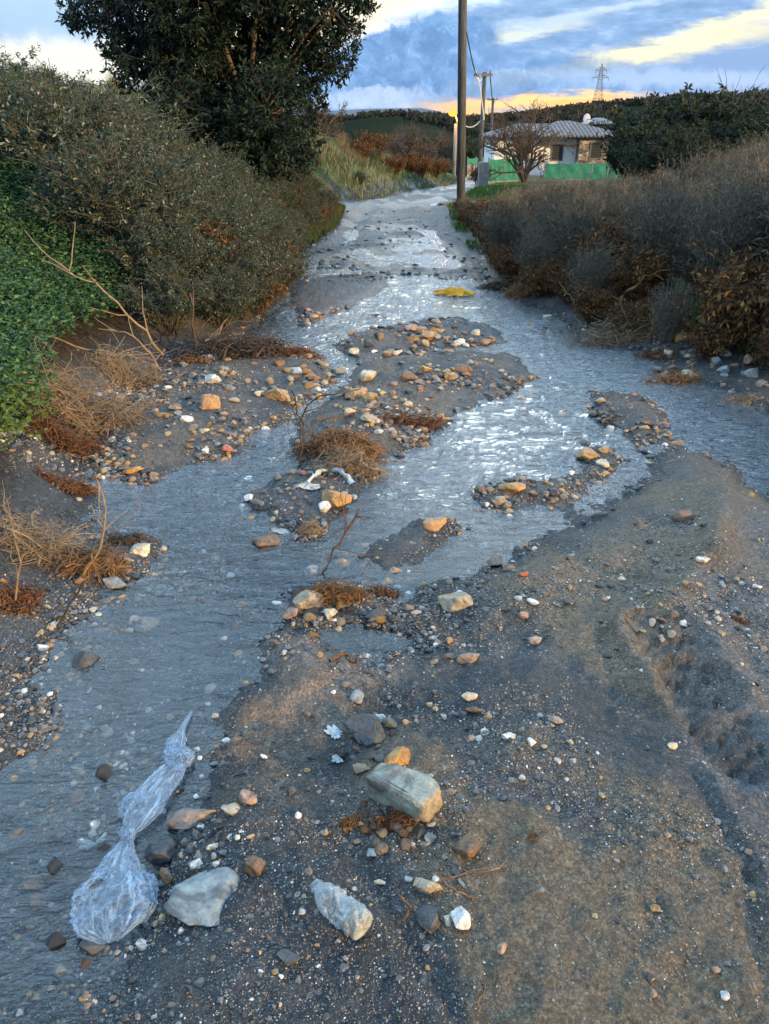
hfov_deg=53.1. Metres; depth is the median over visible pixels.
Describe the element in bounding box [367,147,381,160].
mound shrub
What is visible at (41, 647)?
stone
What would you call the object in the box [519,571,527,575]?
stone
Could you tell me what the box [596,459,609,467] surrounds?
stone
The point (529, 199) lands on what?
dry stalks
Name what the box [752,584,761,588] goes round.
stone
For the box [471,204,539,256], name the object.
brown weed
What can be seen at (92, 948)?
stone
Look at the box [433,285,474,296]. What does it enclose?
rag
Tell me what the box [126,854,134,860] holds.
stone
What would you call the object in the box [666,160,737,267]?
dry stalks
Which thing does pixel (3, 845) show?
stone
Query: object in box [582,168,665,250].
dry stalks
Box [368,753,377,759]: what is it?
stone
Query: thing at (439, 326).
stone
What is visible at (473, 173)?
roadside bush
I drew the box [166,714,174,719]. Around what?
stone
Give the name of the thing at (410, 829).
pebble
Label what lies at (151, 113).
grey shrub
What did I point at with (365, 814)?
pebble
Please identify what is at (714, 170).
dry stalks
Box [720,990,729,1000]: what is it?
stone
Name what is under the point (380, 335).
pebble
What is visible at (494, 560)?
stone
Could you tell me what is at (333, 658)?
dead branch
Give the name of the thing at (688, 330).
bank grass
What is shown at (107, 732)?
stone
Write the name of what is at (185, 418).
stone
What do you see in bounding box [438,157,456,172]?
mound shrub
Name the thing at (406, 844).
pebble
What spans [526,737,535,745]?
stone
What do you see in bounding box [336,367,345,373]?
pebble
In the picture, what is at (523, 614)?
stone
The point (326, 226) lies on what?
edge grass
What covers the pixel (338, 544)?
dead branch
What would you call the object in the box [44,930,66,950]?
stone
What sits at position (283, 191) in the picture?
shrub
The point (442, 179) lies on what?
mound grass
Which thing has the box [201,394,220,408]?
stone
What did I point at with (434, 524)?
stone
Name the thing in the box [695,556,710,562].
stone
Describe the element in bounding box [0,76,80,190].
grey shrub
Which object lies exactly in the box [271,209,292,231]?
shrub
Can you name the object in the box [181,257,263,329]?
shrub
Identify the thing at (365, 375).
stone
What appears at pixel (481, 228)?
brown weed
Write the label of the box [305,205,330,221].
shrub
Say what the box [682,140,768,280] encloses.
dry stalks
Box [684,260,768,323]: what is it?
brown weed
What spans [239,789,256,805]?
stone
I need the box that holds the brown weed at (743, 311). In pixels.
[669,237,768,351]
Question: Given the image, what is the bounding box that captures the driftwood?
[599,414,620,422]
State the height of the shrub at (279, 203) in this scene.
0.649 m
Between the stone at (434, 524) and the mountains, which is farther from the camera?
the mountains
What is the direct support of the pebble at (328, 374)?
on the ground at (692, 666)
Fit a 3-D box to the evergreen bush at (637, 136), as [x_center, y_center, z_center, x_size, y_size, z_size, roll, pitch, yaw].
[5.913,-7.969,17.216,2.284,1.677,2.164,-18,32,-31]
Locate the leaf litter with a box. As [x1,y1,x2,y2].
[343,806,418,831]
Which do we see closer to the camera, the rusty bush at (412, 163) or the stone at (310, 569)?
the stone at (310, 569)
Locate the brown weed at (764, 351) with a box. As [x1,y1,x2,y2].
[740,324,768,369]
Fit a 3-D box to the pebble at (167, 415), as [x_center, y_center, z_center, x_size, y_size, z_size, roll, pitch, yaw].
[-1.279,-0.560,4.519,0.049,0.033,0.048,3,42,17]
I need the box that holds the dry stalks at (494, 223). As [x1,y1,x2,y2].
[468,180,533,270]
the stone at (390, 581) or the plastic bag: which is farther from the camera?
the stone at (390, 581)
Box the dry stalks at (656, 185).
[639,161,675,212]
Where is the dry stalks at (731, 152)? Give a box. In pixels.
[712,143,743,164]
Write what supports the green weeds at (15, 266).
on the ground at (692, 666)
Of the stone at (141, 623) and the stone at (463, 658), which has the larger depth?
the stone at (141, 623)
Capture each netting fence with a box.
[466,156,484,177]
[488,157,518,182]
[543,161,620,179]
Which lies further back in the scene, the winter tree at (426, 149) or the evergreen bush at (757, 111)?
the winter tree at (426, 149)
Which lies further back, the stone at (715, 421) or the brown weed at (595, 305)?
the brown weed at (595, 305)
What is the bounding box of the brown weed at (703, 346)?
[678,313,743,359]
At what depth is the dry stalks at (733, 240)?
6.19 m
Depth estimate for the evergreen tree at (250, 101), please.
11.84 m
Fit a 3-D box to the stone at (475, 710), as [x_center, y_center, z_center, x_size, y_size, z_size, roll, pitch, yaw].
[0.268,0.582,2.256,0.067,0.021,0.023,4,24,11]
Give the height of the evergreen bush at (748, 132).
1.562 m
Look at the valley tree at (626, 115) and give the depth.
90.17 m
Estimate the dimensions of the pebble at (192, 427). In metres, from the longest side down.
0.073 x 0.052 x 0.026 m
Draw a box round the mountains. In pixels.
[298,108,441,115]
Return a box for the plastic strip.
[306,467,356,485]
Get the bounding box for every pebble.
[141,443,148,448]
[163,413,171,417]
[174,410,181,415]
[181,842,189,846]
[186,842,192,850]
[188,373,195,378]
[188,424,197,430]
[206,829,215,838]
[217,835,226,842]
[219,841,224,846]
[220,831,228,836]
[229,397,239,401]
[243,378,250,383]
[265,378,273,383]
[275,474,281,480]
[282,367,290,372]
[292,375,300,379]
[302,368,313,373]
[316,360,325,365]
[323,372,332,376]
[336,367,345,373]
[344,343,351,347]
[360,800,366,806]
[360,825,373,832]
[361,810,370,818]
[364,339,374,346]
[370,822,377,830]
[372,838,379,846]
[376,827,387,837]
[378,333,383,338]
[382,350,391,355]
[386,806,393,813]
[391,823,401,831]
[398,828,408,837]
[400,838,411,849]
[406,826,413,832]
[409,344,416,349]
[416,828,425,839]
[417,326,427,329]
[421,339,429,344]
[462,372,470,375]
[479,339,491,343]
[631,626,638,631]
[649,618,655,626]
[654,366,663,370]
[658,618,666,622]
[667,630,675,637]
[669,610,678,618]
[729,363,738,367]
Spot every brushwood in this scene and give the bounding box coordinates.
[170,320,298,363]
[273,343,325,359]
[470,272,520,293]
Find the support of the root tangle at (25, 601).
on the ground at (692, 666)
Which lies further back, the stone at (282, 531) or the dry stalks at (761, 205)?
the dry stalks at (761, 205)
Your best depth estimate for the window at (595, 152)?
58.66 m
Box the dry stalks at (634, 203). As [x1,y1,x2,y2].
[605,185,650,246]
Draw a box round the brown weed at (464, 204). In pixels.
[450,191,472,214]
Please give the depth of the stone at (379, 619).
2.73 m
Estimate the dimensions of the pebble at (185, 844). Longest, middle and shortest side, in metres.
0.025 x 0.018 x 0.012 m
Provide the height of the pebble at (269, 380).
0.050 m
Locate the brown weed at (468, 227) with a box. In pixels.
[466,219,473,232]
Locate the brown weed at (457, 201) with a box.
[452,199,461,209]
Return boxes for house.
[484,113,614,175]
[582,118,615,127]
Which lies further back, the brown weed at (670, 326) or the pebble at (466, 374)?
the brown weed at (670, 326)
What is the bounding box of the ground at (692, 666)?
[0,76,768,1023]
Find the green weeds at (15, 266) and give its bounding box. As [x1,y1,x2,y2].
[0,148,139,450]
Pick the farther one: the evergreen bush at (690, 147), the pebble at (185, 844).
the evergreen bush at (690, 147)
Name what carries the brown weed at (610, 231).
on the ground at (692, 666)
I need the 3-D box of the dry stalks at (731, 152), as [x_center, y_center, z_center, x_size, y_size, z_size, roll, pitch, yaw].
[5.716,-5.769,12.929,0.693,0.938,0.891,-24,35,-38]
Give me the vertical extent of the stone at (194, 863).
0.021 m
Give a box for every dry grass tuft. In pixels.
[102,70,120,87]
[310,153,324,165]
[321,140,333,153]
[334,131,346,142]
[337,140,349,150]
[345,148,358,161]
[360,157,369,165]
[497,189,538,210]
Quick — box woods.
[289,87,768,174]
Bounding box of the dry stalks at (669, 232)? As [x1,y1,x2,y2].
[613,192,703,272]
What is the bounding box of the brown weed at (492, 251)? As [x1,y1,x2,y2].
[481,242,521,275]
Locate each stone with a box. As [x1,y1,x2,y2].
[0,841,6,851]
[9,824,25,839]
[17,873,28,884]
[21,874,44,890]
[29,893,46,909]
[37,644,48,651]
[40,870,62,883]
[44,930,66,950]
[47,857,64,874]
[52,963,72,975]
[68,788,84,807]
[70,650,99,671]
[70,763,83,773]
[72,832,83,839]
[74,576,87,583]
[74,874,88,890]
[75,838,96,848]
[77,819,86,825]
[79,936,107,955]
[80,957,93,971]
[89,819,99,829]
[95,763,115,782]
[96,843,111,856]
[100,724,108,731]
[100,727,113,737]
[102,576,126,588]
[121,733,128,737]
[122,466,143,473]
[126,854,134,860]
[127,615,159,631]
[128,658,139,664]
[129,543,149,553]
[131,800,141,808]
[135,697,145,701]
[135,938,146,950]
[142,878,156,898]
[143,837,177,865]
[148,734,164,743]
[154,412,172,416]
[159,732,171,739]
[159,867,172,884]
[163,867,239,926]
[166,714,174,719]
[166,808,216,829]
[168,405,181,409]
[180,415,193,421]
[189,858,202,868]
[199,428,209,432]
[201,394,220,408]
[201,447,208,453]
[204,374,220,382]
[204,469,219,476]
[205,683,216,693]
[206,843,218,849]
[217,365,228,370]
[221,444,233,451]
[221,803,240,815]
[233,621,245,629]
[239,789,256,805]
[244,494,252,500]
[244,855,266,876]
[251,533,281,550]
[252,498,261,509]
[253,390,264,395]
[262,388,290,401]
[271,528,289,535]
[272,360,284,365]
[277,949,300,965]
[281,607,297,619]
[287,786,295,795]
[290,367,301,373]
[292,590,323,610]
[295,812,301,818]
[298,470,306,475]
[301,606,319,614]
[303,612,316,621]
[304,564,317,574]
[308,632,318,636]
[311,879,372,939]
[318,501,330,512]
[321,489,351,507]
[323,608,337,618]
[335,558,349,567]
[335,616,344,625]
[336,601,346,610]
[336,748,348,758]
[340,607,347,612]
[343,713,385,746]
[344,407,355,416]
[345,387,367,398]
[347,606,356,612]
[348,348,358,354]
[350,689,363,703]
[352,745,360,751]
[352,763,369,773]
[353,733,361,743]
[354,839,360,843]
[359,370,376,380]
[360,413,379,422]
[363,392,377,399]
[363,609,387,619]
[365,763,442,821]
[366,848,376,856]
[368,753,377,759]
[374,754,385,760]
[374,842,387,854]
[374,879,385,884]
[375,615,384,622]
[375,714,385,722]
[381,578,392,586]
[382,716,396,727]
[384,746,410,765]
[384,747,393,755]
[388,729,396,735]
[389,567,401,572]
[393,350,402,354]
[400,371,418,379]
[403,401,412,405]
[404,324,417,330]
[406,335,418,342]
[412,877,441,893]
[416,905,439,933]
[421,330,434,340]
[421,365,432,370]
[423,517,446,530]
[424,832,436,844]
[426,822,435,827]
[431,319,441,323]
[433,324,443,328]
[438,591,472,612]
[442,653,456,659]
[444,372,457,380]
[444,915,451,925]
[448,364,467,371]
[450,906,470,929]
[451,834,480,860]
[453,338,465,344]
[456,653,479,663]
[461,692,477,700]
[465,707,486,713]
[471,329,479,334]
[474,485,486,493]
[478,542,490,548]
[486,554,501,565]
[494,496,505,502]
[496,942,506,954]
[498,482,525,492]
[502,564,514,571]
[502,732,515,739]
[518,410,529,417]
[518,611,527,618]
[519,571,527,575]
[523,323,533,328]
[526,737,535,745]
[528,459,539,466]
[528,636,541,644]
[533,532,547,535]
[548,715,563,724]
[556,413,567,419]
[576,447,599,459]
[578,439,590,446]
[590,511,607,518]
[595,397,605,402]
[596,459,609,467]
[598,447,607,452]
[610,358,618,363]
[650,904,660,911]
[662,350,672,355]
[667,742,677,748]
[671,510,695,521]
[673,332,692,341]
[679,620,687,626]
[681,370,696,380]
[684,354,695,358]
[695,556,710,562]
[708,418,719,422]
[710,356,721,363]
[710,966,721,973]
[716,365,728,372]
[719,346,730,356]
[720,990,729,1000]
[741,368,758,377]
[743,354,753,364]
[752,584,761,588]
[755,379,767,386]
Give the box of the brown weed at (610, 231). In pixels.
[564,213,643,286]
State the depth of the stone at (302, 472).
3.84 m
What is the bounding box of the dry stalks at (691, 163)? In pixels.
[657,140,729,201]
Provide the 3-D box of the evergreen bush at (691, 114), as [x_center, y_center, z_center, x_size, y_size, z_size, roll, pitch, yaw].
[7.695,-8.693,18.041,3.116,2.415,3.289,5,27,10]
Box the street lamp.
[449,110,456,175]
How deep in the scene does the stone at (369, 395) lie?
4.80 m
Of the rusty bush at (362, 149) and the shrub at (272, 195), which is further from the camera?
the rusty bush at (362, 149)
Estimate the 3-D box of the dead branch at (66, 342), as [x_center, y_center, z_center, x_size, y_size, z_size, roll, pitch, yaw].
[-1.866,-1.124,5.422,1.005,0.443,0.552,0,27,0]
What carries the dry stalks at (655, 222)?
on the ground at (692, 666)
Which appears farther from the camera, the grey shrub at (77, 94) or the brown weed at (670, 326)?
the grey shrub at (77, 94)
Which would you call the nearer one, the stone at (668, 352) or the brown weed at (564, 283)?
the stone at (668, 352)
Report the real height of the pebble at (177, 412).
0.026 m
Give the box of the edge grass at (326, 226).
[286,200,346,244]
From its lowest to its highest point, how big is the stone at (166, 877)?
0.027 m
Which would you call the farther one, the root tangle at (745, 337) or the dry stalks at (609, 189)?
the dry stalks at (609, 189)
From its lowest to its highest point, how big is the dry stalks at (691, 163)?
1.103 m
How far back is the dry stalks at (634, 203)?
8.11 m
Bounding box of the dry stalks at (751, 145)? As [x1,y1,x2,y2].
[723,131,768,166]
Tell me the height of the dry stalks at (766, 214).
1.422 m
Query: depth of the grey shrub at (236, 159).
9.37 m
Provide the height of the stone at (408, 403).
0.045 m
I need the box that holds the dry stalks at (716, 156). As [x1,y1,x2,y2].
[677,142,745,197]
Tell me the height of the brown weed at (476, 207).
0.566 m
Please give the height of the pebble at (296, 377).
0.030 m
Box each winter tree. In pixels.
[373,124,416,157]
[382,120,445,162]
[426,126,466,161]
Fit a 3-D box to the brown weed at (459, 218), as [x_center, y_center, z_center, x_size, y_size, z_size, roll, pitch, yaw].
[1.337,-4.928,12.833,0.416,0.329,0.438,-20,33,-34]
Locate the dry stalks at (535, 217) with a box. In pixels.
[508,197,560,257]
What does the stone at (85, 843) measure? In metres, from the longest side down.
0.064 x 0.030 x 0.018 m
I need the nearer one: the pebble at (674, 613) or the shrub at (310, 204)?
the pebble at (674, 613)
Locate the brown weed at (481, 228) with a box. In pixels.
[461,203,516,242]
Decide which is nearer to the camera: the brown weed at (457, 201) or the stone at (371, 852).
the stone at (371, 852)
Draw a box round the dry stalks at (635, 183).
[608,164,651,205]
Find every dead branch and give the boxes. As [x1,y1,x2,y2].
[2,481,22,600]
[6,522,97,555]
[24,228,164,355]
[42,333,179,373]
[53,561,114,627]
[91,462,126,559]
[94,313,164,371]
[96,501,140,540]
[170,273,212,354]
[198,318,227,353]
[278,387,360,466]
[291,390,313,437]
[312,401,397,420]
[321,493,376,573]
[328,653,356,663]
[335,547,381,574]
[360,461,382,480]
[361,449,403,464]
[480,277,515,287]
[558,282,574,305]
[613,268,671,312]
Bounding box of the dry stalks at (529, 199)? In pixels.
[505,170,563,223]
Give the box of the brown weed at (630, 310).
[597,293,659,337]
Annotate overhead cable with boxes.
[466,32,480,76]
[475,72,484,119]
[490,76,495,102]
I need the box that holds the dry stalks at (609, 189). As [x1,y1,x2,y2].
[592,164,634,237]
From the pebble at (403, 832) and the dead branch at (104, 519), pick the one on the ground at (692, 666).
the pebble at (403, 832)
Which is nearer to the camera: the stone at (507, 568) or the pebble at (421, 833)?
the pebble at (421, 833)
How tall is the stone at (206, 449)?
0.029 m
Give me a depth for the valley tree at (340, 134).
71.83 m
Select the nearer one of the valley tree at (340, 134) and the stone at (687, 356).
the stone at (687, 356)
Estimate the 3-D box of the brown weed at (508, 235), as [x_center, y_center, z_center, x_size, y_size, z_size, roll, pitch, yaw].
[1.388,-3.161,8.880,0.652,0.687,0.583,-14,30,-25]
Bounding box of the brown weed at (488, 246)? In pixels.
[482,242,491,255]
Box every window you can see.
[550,145,563,160]
[589,142,602,158]
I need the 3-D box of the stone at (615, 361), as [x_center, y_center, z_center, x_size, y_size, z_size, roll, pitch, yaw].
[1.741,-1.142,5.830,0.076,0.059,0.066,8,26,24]
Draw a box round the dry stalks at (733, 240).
[651,156,768,299]
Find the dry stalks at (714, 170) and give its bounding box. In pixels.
[684,152,735,187]
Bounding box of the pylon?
[592,64,608,99]
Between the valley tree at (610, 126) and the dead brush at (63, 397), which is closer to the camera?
the dead brush at (63, 397)
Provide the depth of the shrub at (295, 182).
12.77 m
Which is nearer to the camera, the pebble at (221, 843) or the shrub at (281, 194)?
the pebble at (221, 843)
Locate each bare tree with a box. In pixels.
[304,93,349,138]
[470,97,580,182]
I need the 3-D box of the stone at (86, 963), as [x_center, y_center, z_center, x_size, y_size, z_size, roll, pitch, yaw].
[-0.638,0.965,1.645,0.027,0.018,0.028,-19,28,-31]
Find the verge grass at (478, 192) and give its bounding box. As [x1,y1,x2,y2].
[446,182,527,250]
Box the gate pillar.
[477,162,488,186]
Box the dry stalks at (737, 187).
[711,170,765,231]
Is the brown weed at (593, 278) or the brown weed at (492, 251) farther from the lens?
the brown weed at (492, 251)
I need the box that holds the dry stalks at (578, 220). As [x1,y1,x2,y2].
[539,175,626,276]
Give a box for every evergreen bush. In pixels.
[591,97,724,169]
[598,115,684,182]
[610,82,727,131]
[620,121,705,172]
[624,142,682,178]
[652,83,760,141]
[659,133,725,173]
[688,101,768,149]
[700,132,768,161]
[720,102,766,124]
[733,126,768,146]
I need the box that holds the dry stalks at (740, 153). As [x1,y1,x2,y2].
[719,136,760,172]
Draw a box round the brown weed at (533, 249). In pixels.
[504,218,560,276]
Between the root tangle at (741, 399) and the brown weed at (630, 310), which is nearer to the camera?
the root tangle at (741, 399)
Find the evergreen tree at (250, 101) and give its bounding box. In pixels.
[54,0,381,187]
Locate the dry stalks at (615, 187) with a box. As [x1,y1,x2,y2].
[584,177,640,203]
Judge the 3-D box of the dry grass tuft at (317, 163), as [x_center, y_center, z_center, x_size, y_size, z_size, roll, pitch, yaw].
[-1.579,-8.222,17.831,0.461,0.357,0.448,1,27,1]
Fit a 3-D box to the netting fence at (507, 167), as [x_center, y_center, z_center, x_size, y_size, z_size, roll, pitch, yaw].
[5.462,-15.388,35.413,1.935,1.791,0.167,-17,31,-29]
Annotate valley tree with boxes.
[324,129,355,144]
[332,129,367,145]
[356,128,403,149]
[409,132,451,170]
[438,136,483,175]
[467,134,484,153]
[589,110,627,129]
[601,112,649,130]
[604,110,628,119]
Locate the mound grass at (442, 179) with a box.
[89,77,456,200]
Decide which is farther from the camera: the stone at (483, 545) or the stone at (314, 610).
the stone at (483, 545)
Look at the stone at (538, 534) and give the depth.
3.33 m
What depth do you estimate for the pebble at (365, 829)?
1.88 m
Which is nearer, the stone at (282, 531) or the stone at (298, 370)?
the stone at (282, 531)
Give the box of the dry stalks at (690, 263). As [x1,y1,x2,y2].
[677,181,717,271]
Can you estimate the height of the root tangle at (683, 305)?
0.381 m
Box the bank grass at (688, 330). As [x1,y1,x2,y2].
[551,257,768,360]
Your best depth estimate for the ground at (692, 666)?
2.40 m
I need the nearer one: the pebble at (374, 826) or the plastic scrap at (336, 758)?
the pebble at (374, 826)
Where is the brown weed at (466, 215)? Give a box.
[460,209,473,226]
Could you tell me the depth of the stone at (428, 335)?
6.16 m
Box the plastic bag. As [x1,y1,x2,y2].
[69,713,194,943]
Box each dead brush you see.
[0,491,98,575]
[3,333,182,439]
[10,393,114,463]
[77,328,174,389]
[489,271,566,301]
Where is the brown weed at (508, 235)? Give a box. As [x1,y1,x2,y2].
[484,219,524,257]
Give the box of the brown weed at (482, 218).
[475,208,489,231]
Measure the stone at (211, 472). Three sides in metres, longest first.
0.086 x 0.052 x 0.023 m
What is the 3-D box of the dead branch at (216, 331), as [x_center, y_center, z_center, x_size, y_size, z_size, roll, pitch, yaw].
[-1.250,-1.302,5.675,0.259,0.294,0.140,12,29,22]
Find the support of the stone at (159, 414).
on the ground at (692, 666)
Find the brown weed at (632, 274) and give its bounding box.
[599,236,681,304]
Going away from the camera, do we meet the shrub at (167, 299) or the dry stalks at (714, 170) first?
the shrub at (167, 299)
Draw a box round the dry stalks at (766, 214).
[741,154,768,272]
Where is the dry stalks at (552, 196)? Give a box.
[533,170,578,250]
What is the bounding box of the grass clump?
[671,272,731,323]
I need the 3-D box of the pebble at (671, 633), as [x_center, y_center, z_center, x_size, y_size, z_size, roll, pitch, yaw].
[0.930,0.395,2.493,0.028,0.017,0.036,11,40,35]
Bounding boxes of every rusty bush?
[346,137,375,158]
[359,129,390,159]
[381,151,407,174]
[398,151,421,173]
[414,151,437,176]
[428,155,446,176]
[432,157,452,173]
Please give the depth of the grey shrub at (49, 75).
10.99 m
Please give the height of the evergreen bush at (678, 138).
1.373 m
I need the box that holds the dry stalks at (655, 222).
[597,154,725,296]
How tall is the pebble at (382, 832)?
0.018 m
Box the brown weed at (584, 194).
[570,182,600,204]
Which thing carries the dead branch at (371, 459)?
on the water
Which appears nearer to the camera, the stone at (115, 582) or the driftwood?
the stone at (115, 582)
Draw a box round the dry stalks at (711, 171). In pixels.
[673,156,732,204]
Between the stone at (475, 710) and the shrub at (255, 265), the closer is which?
the stone at (475, 710)
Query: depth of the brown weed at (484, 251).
9.63 m
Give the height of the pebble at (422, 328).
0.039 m
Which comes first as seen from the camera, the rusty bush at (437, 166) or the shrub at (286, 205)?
the shrub at (286, 205)
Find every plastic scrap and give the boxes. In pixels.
[293,482,319,490]
[323,725,342,738]
[331,754,342,762]
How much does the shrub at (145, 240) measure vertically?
0.794 m
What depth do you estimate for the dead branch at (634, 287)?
6.49 m
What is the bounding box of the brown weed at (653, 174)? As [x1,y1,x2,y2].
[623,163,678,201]
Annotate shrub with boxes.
[0,45,82,109]
[0,48,163,205]
[0,72,78,114]
[0,74,77,185]
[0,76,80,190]
[1,52,92,91]
[3,111,218,262]
[27,66,71,93]
[39,70,211,168]
[49,80,106,124]
[50,102,219,201]
[56,79,186,151]
[71,196,218,292]
[97,142,222,236]
[99,93,177,137]
[110,251,219,336]
[121,93,202,148]
[121,193,241,285]
[146,141,254,200]
[173,138,198,150]
[174,142,257,195]
[178,129,199,150]
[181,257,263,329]
[182,193,288,263]
[184,166,258,225]
[185,133,264,193]
[190,216,266,251]
[191,257,277,320]
[193,218,245,284]
[194,142,245,169]
[198,186,275,243]
[202,231,298,313]
[217,204,265,242]
[222,177,283,221]
[224,187,291,242]
[225,154,289,203]
[227,231,309,285]
[236,189,293,225]
[241,187,279,212]
[242,259,294,315]
[252,184,289,212]
[254,223,318,270]
[256,210,307,247]
[259,178,297,201]
[260,182,293,207]
[260,244,312,296]
[261,240,311,288]
[267,175,310,208]
[269,188,289,205]
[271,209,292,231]
[273,212,307,232]
[279,185,297,209]
[281,217,313,237]
[282,167,325,198]
[287,176,317,206]
[294,167,324,193]
[294,198,323,214]
[295,207,325,225]
[299,172,328,197]
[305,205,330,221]
[314,189,345,209]
[316,204,334,216]
[317,185,342,202]
[317,195,342,213]
[351,170,369,184]
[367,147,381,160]
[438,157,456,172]
[716,67,763,100]
[729,86,768,109]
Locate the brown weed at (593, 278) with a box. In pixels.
[557,223,637,308]
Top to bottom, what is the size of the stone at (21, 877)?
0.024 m
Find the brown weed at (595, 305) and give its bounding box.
[568,281,626,324]
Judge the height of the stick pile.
0.130 m
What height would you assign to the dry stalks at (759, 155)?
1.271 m
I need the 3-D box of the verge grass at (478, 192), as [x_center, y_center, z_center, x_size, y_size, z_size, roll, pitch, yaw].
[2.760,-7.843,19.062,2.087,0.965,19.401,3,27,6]
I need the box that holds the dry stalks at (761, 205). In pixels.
[702,137,768,279]
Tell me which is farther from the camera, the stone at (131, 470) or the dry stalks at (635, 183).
the dry stalks at (635, 183)
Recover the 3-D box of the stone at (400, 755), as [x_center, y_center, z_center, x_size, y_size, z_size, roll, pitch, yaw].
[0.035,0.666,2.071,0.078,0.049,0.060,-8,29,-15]
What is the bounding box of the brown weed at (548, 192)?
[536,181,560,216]
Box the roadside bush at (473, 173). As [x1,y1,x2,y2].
[465,159,494,184]
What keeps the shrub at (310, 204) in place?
on the ground at (692, 666)
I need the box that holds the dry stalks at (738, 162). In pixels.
[719,143,758,196]
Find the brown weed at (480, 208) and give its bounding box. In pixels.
[465,196,502,221]
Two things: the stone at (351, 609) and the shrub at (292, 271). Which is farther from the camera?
the shrub at (292, 271)
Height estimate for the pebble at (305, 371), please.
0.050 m
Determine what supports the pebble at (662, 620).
on the ground at (692, 666)
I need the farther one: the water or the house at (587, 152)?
the house at (587, 152)
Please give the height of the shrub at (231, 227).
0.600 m
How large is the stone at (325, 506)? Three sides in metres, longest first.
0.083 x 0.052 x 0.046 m
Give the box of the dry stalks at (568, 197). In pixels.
[531,160,616,266]
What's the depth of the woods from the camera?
270.36 m
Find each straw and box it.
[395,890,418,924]
[414,866,506,890]
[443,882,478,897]
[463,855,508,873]
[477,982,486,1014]
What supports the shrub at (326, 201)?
on the ground at (692, 666)
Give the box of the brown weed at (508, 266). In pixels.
[485,241,536,279]
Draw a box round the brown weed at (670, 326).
[642,270,701,343]
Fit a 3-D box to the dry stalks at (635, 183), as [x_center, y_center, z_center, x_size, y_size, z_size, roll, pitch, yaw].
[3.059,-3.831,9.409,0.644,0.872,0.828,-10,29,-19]
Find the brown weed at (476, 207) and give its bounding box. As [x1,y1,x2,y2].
[467,196,485,223]
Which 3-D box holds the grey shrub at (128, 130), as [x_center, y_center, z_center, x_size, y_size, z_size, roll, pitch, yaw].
[-2.506,-3.266,7.321,1.446,1.165,1.615,-23,35,-38]
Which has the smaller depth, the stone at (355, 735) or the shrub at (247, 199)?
the stone at (355, 735)
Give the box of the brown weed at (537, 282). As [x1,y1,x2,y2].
[511,256,567,297]
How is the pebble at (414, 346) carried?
on the ground at (692, 666)
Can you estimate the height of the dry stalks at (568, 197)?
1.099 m
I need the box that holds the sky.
[0,0,768,115]
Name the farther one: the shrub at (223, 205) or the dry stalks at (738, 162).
the dry stalks at (738, 162)
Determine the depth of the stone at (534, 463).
4.07 m
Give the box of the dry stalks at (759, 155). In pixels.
[701,116,768,194]
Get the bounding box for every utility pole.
[437,0,474,205]
[474,70,492,162]
[487,97,497,130]
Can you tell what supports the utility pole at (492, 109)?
on the ground at (692, 666)
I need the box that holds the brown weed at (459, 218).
[455,206,470,225]
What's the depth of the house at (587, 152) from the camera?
59.32 m
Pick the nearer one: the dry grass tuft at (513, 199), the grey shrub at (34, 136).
the grey shrub at (34, 136)
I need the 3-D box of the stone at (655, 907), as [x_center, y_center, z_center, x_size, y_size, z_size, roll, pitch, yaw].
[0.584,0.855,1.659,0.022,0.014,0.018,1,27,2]
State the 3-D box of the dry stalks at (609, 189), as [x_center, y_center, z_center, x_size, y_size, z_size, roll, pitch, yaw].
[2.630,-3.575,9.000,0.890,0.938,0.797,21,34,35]
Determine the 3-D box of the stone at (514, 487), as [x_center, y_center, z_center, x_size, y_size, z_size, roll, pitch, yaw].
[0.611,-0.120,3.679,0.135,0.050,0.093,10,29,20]
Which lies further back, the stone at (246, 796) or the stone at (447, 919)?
the stone at (246, 796)
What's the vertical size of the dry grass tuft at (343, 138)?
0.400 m
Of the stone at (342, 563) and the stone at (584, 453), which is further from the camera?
the stone at (584, 453)
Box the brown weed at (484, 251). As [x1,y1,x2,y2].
[475,237,492,259]
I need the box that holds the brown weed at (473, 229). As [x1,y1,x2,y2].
[466,222,480,236]
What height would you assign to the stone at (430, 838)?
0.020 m
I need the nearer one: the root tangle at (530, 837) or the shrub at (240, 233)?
the root tangle at (530, 837)
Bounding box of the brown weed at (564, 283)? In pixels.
[543,267,585,304]
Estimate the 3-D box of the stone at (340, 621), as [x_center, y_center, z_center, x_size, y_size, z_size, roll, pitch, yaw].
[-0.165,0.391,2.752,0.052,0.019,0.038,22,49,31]
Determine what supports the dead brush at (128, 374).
on the ground at (692, 666)
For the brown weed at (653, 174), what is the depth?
9.66 m
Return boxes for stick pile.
[39,541,139,588]
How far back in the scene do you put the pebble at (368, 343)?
5.95 m
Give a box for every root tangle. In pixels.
[0,573,47,616]
[26,463,97,497]
[104,525,159,545]
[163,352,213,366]
[267,416,390,463]
[294,436,399,483]
[294,574,384,607]
[329,812,365,833]
[361,580,403,598]
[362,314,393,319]
[377,407,453,433]
[526,830,538,841]
[527,327,562,335]
[552,296,659,353]
[623,342,688,362]
[634,361,705,389]
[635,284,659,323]
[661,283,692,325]
[716,290,761,355]
[716,391,764,406]
[730,613,750,625]
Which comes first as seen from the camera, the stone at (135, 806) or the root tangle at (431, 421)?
the stone at (135, 806)

